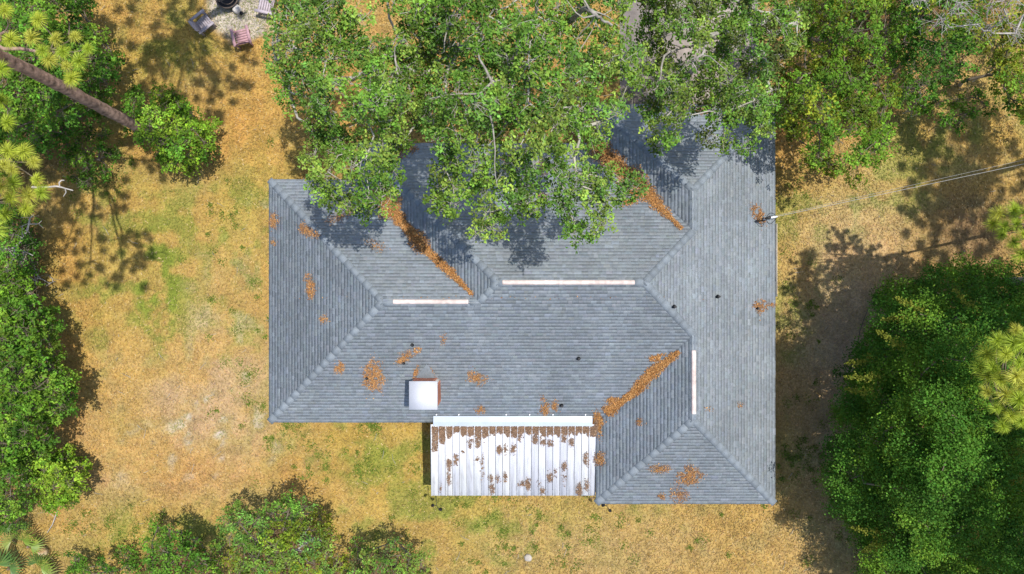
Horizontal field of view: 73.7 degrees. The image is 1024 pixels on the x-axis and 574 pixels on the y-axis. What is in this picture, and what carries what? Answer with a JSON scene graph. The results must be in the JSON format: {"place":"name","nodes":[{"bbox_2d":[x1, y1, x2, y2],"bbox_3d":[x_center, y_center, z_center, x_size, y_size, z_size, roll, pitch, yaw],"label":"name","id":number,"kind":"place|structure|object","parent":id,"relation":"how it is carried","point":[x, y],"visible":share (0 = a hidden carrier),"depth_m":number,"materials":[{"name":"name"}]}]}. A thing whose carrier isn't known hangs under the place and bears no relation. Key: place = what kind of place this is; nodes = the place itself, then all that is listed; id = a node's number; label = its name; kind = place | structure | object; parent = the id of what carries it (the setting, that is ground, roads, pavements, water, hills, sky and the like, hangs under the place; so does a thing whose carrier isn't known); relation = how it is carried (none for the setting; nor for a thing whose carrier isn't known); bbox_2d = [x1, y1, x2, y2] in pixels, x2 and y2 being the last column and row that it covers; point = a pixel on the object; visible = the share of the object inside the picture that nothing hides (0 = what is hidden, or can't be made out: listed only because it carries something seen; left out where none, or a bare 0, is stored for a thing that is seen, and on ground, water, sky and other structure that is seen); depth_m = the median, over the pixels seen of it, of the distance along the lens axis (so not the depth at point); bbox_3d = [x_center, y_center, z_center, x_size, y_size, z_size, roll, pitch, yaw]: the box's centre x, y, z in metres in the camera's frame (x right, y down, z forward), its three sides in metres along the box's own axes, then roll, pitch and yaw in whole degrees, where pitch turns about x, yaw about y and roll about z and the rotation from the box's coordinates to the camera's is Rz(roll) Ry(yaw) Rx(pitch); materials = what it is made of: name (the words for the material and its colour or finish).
{"place":"outdoors","nodes":[
{"label":"outdoors","id":0,"kind":"place"},
{"bbox_2d":[0,0,1023,573],"bbox_3d":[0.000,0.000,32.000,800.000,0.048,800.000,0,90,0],"label":"ground","id":1,"kind":"structure","parent":0,"point":[400,462],"depth_m":32.00,"materials":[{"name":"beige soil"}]},
{"bbox_2d":[0,515,19,536],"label":"palmetto","id":2,"kind":"object","parent":1,"relation":"on","point":[8,529],"visible":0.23,"depth_m":31.54,"materials":[{"name":"green plant"}]},
{"bbox_2d":[0,548,24,573],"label":"palmetto","id":3,"kind":"object","parent":1,"relation":"on","point":[12,568],"visible":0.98,"depth_m":31.16,"materials":[{"name":"green plant"}]},
{"bbox_2d":[0,440,38,537],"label":"bush","id":4,"kind":"object","parent":1,"relation":"on","point":[11,510],"visible":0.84,"depth_m":29.15,"materials":[{"name":"green plant"}]},
{"bbox_2d":[0,203,46,292],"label":"bush","id":5,"kind":"object","parent":1,"relation":"on","point":[31,242],"visible":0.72,"depth_m":29.55,"materials":[{"name":"green plant"}]},
{"bbox_2d":[0,246,32,265],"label":"dead branch","id":6,"kind":"object","parent":5,"relation":"attached to","point":[16,252],"visible":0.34,"depth_m":29.93,"materials":[{"name":"grey wood"}]},
{"bbox_2d":[3,214,42,285],"bbox_3d":[-21.794,-1.638,30.063,4.441,2.772,1.286,-40,90,0],"label":"dead branch","id":7,"kind":"object","parent":5,"relation":"attached to","point":[29,223],"visible":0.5,"depth_m":29.08,"materials":[{"name":"grey wood"}]},
{"bbox_2d":[0,516,47,563],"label":"palmetto","id":8,"kind":"object","parent":1,"relation":"on","point":[32,544],"visible":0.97,"depth_m":31.23,"materials":[{"name":"green plant"}]},
{"bbox_2d":[0,267,81,477],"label":"broadleaf tree","id":9,"kind":"object","parent":1,"relation":"on","point":[35,366],"visible":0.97,"depth_m":28.15,"materials":[{"name":"green plant"}]},
{"bbox_2d":[24,549,59,573],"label":"palmetto","id":10,"kind":"object","parent":1,"relation":"on","point":[44,567],"visible":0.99,"depth_m":31.22,"materials":[{"name":"green plant"}]},
{"bbox_2d":[31,259,58,284],"bbox_3d":[-22.108,-0.692,32.056,1.908,1.396,0.863,44,90,0],"label":"dead branch","id":11,"kind":"object","parent":1,"relation":"on","point":[43,279],"visible":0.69,"depth_m":31.85,"materials":[{"name":"grey wood"}]},
{"bbox_2d":[17,438,92,516],"bbox_3d":[-20.375,8.711,30.449,3.607,3.208,3.405,20,90,0],"label":"bush","id":12,"kind":"object","parent":1,"relation":"on","point":[47,476],"visible":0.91,"depth_m":30.03,"materials":[{"name":"green plant"}]},
{"bbox_2d":[0,0,125,177],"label":"understory tree","id":13,"kind":"object","parent":1,"relation":"on","point":[99,74],"visible":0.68,"depth_m":27.29,"materials":[{"name":"green plant"}]},
{"bbox_2d":[0,0,160,239],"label":"pine tree","id":14,"kind":"object","parent":1,"relation":"on","point":[64,87],"visible":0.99,"depth_m":19.92,"materials":[{"name":"green plant"}]},
{"bbox_2d":[56,122,120,191],"bbox_3d":[-19.341,-5.953,30.982,3.010,2.120,3.298,0,90,0],"label":"bush","id":15,"kind":"object","parent":1,"relation":"on","point":[100,146],"visible":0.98,"depth_m":30.96,"materials":[{"name":"green plant"}]},
{"bbox_2d":[63,544,141,573],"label":"bush","id":16,"kind":"object","parent":1,"relation":"on","point":[79,565],"visible":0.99,"depth_m":30.98,"materials":[{"name":"green plant"}]},
{"bbox_2d":[119,81,223,177],"bbox_3d":[-15.435,-7.154,29.943,5.833,4.208,3.483,36,90,0],"label":"bush","id":17,"kind":"object","parent":1,"relation":"on","point":[149,123],"visible":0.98,"depth_m":29.65,"materials":[{"name":"green plant"}]},
{"bbox_2d":[134,515,224,573],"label":"scrub oak","id":18,"kind":"object","parent":1,"relation":"on","point":[196,555],"visible":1,"depth_m":28.47,"materials":[{"name":"green plant"}]},
{"bbox_2d":[188,9,216,36],"bbox_3d":[-14.316,-12.213,31.540,0.880,0.920,0.850,-38,90,0],"label":"garden chair","id":19,"kind":"object","parent":1,"relation":"on","point":[201,25],"visible":1,"depth_m":31.53,"materials":[{"name":"grey wood"}]},
{"bbox_2d":[215,0,237,8],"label":"fire pit","id":20,"kind":"object","parent":1,"relation":"on","point":[226,4],"visible":1,"depth_m":31.75,"materials":[{"name":"metal"}]},
{"bbox_2d":[232,4,241,13],"bbox_3d":[-12.852,-12.977,31.855,0.404,0.350,0.427,0,90,0],"label":"stone","id":21,"kind":"object","parent":1,"relation":"on","point":[236,9],"visible":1,"depth_m":31.71,"materials":[{"name":"stone"}]},
{"bbox_2d":[229,25,253,49],"bbox_3d":[-12.495,-11.556,31.540,0.850,0.920,0.880,-14,90,0],"label":"garden chair","id":22,"kind":"object","parent":1,"relation":"on","point":[247,32],"visible":1,"depth_m":31.61,"materials":[{"name":"pink wood"}]},
{"bbox_2d":[254,0,277,15],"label":"garden chair","id":23,"kind":"object","parent":1,"relation":"on","point":[259,10],"visible":0.76,"depth_m":31.64,"materials":[{"name":"white wood"}]},
{"bbox_2d":[213,483,351,573],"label":"scrub oak","id":24,"kind":"object","parent":1,"relation":"on","point":[281,546],"visible":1,"depth_m":27.98,"materials":[{"name":"green plant"}]},
{"bbox_2d":[277,528,321,567],"bbox_3d":[-8.649,10.845,27.664,1.055,1.508,2.637,34,90,0],"label":"dead branch","id":25,"kind":"object","parent":24,"relation":"attached to","point":[298,548],"visible":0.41,"depth_m":27.42,"materials":[{"name":"grey wood"}]},
{"bbox_2d":[259,0,452,231],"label":"oak tree","id":26,"kind":"object","parent":1,"relation":"on","point":[377,63],"visible":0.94,"depth_m":20.97,"materials":[{"name":"green plant"}]},
{"bbox_2d":[343,532,433,573],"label":"scrub oak","id":27,"kind":"object","parent":1,"relation":"on","point":[359,569],"visible":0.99,"depth_m":28.66,"materials":[{"name":"green plant"}]},
{"bbox_2d":[46,124,916,573],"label":"lawn weeds","id":28,"kind":"object","parent":1,"relation":"on","point":[372,426],"visible":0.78,"depth_m":31.95,"materials":[{"name":"green plant"}]},
{"bbox_2d":[43,5,994,573],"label":"fallen twigs","id":29,"kind":"object","parent":1,"relation":"on","point":[245,349],"visible":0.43,"depth_m":31.94,"materials":[{"name":"brown wood"}]},
{"bbox_2d":[267,104,776,505],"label":"house","id":30,"kind":"structure","parent":1,"relation":"on","point":[589,350],"depth_m":28.52,"materials":[{"name":"grey"}]},
{"bbox_2d":[376,189,473,295],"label":"leaf litter","id":31,"kind":"object","parent":30,"relation":"on","point":[403,223],"visible":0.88,"depth_m":28.41,"materials":[{"name":"brown plant"}]},
{"bbox_2d":[430,414,595,495],"bbox_3d":[0.045,7.233,30.552,7.109,2.719,3.605,0,90,0],"label":"patio cover","id":32,"kind":"object","parent":30,"relation":"attached to","point":[533,462],"visible":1,"depth_m":29.45,"materials":[{"name":"metal"}]},
{"bbox_2d":[431,419,598,499],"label":"leaf litter","id":33,"kind":"object","parent":32,"relation":"on","point":[528,430],"visible":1,"depth_m":29.31,"materials":[{"name":"brown plant"}]},
{"bbox_2d":[268,104,776,506],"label":"leaf litter","id":34,"kind":"object","parent":30,"relation":"on","point":[369,375],"visible":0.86,"depth_m":28.79,"materials":[{"name":"brown plant"}]},
{"bbox_2d":[587,141,683,229],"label":"leaf litter","id":35,"kind":"object","parent":30,"relation":"on","point":[654,201],"visible":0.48,"depth_m":28.73,"materials":[{"name":"brown plant"}]},
{"bbox_2d":[592,350,679,440],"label":"leaf litter","id":36,"kind":"object","parent":30,"relation":"on","point":[640,387],"visible":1,"depth_m":28.73,"materials":[{"name":"brown plant"}]},
{"bbox_2d":[762,213,776,223],"bbox_3d":[10.793,-2.885,28.765,0.423,1.071,0.468,41,90,0],"label":"service mast","id":37,"kind":"object","parent":30,"relation":"on","point":[769,217],"visible":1,"depth_m":28.46,"materials":[{"name":"grey metal"}]},
{"bbox_2d":[777,160,1021,216],"bbox_3d":[20.550,-4.948,26.117,19.417,4.685,0.278,-12,90,0],"label":"power cable","id":38,"kind":"object","parent":37,"relation":"attached to","point":[901,187],"visible":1,"depth_m":27.61,"materials":[{"name":"black rubber"}]},
{"bbox_2d":[524,554,531,560],"bbox_3d":[0.751,12.670,31.955,0.368,0.150,0.341,0,90,0],"label":"stone","id":39,"kind":"object","parent":1,"relation":"on","point":[527,557],"visible":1,"depth_m":31.89,"materials":[{"name":"stone"}]},
{"bbox_2d":[407,0,656,253],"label":"oak tree","id":40,"kind":"object","parent":1,"relation":"on","point":[505,58],"visible":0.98,"depth_m":20.61,"materials":[{"name":"green plant"}]},
{"bbox_2d":[604,0,812,162],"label":"oak tree","id":41,"kind":"object","parent":1,"relation":"on","point":[726,32],"visible":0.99,"depth_m":22.65,"materials":[{"name":"green plant"}]},
{"bbox_2d":[764,0,919,188],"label":"understory tree","id":42,"kind":"object","parent":1,"relation":"on","point":[803,93],"visible":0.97,"depth_m":25.82,"materials":[{"name":"green plant"}]},
{"bbox_2d":[812,250,1023,573],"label":"ivy covered tree","id":43,"kind":"object","parent":1,"relation":"on","point":[902,505],"visible":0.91,"depth_m":25.11,"materials":[{"name":"green plant"}]},
{"bbox_2d":[899,64,938,119],"bbox_3d":[17.795,-8.450,30.469,1.759,3.090,1.719,31,90,0],"label":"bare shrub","id":44,"kind":"object","parent":1,"relation":"on","point":[923,111],"visible":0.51,"depth_m":29.76,"materials":[{"name":"green plant"}]},
{"bbox_2d":[880,0,995,115],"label":"understory tree","id":45,"kind":"object","parent":1,"relation":"on","point":[958,40],"visible":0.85,"depth_m":26.32,"materials":[{"name":"green plant"}]},
{"bbox_2d":[874,322,1023,434],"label":"young pine","id":46,"kind":"object","parent":1,"relation":"on","point":[995,376],"visible":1,"depth_m":21.36,"materials":[{"name":"green plant"}]},
{"bbox_2d":[924,86,1000,136],"bbox_3d":[19.542,-7.607,30.267,3.533,3.478,2.252,0,90,0],"label":"shrub","id":47,"kind":"object","parent":1,"relation":"on","point":[956,103],"visible":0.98,"depth_m":29.54,"materials":[{"name":"green plant"}]},
{"bbox_2d":[905,0,1023,51],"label":"bare tree","id":48,"kind":"object","parent":1,"relation":"on","point":[996,3],"visible":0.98,"depth_m":23.92,"materials":[{"name":"grey plant"}]},
{"bbox_2d":[958,0,1023,125],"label":"understory tree","id":49,"kind":"object","parent":1,"relation":"on","point":[1001,59],"visible":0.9,"depth_m":27.37,"materials":[{"name":"green plant"}]},
{"bbox_2d":[972,277,1023,286],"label":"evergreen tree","id":50,"kind":"object","parent":1,"relation":"on","point":[1020,278],"visible":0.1,"depth_m":28.62,"materials":[{"name":"green plant"}]},
{"bbox_2d":[981,199,1023,264],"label":"young pine","id":51,"kind":"object","parent":1,"relation":"on","point":[1016,224],"visible":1,"depth_m":22.73,"materials":[{"name":"green plant"}]},
{"bbox_2d":[620,0,757,103],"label":"driveway","id":52,"kind":"structure","parent":0,"point":[633,13],"depth_m":31.95,"materials":[{"name":"grey concrete"}]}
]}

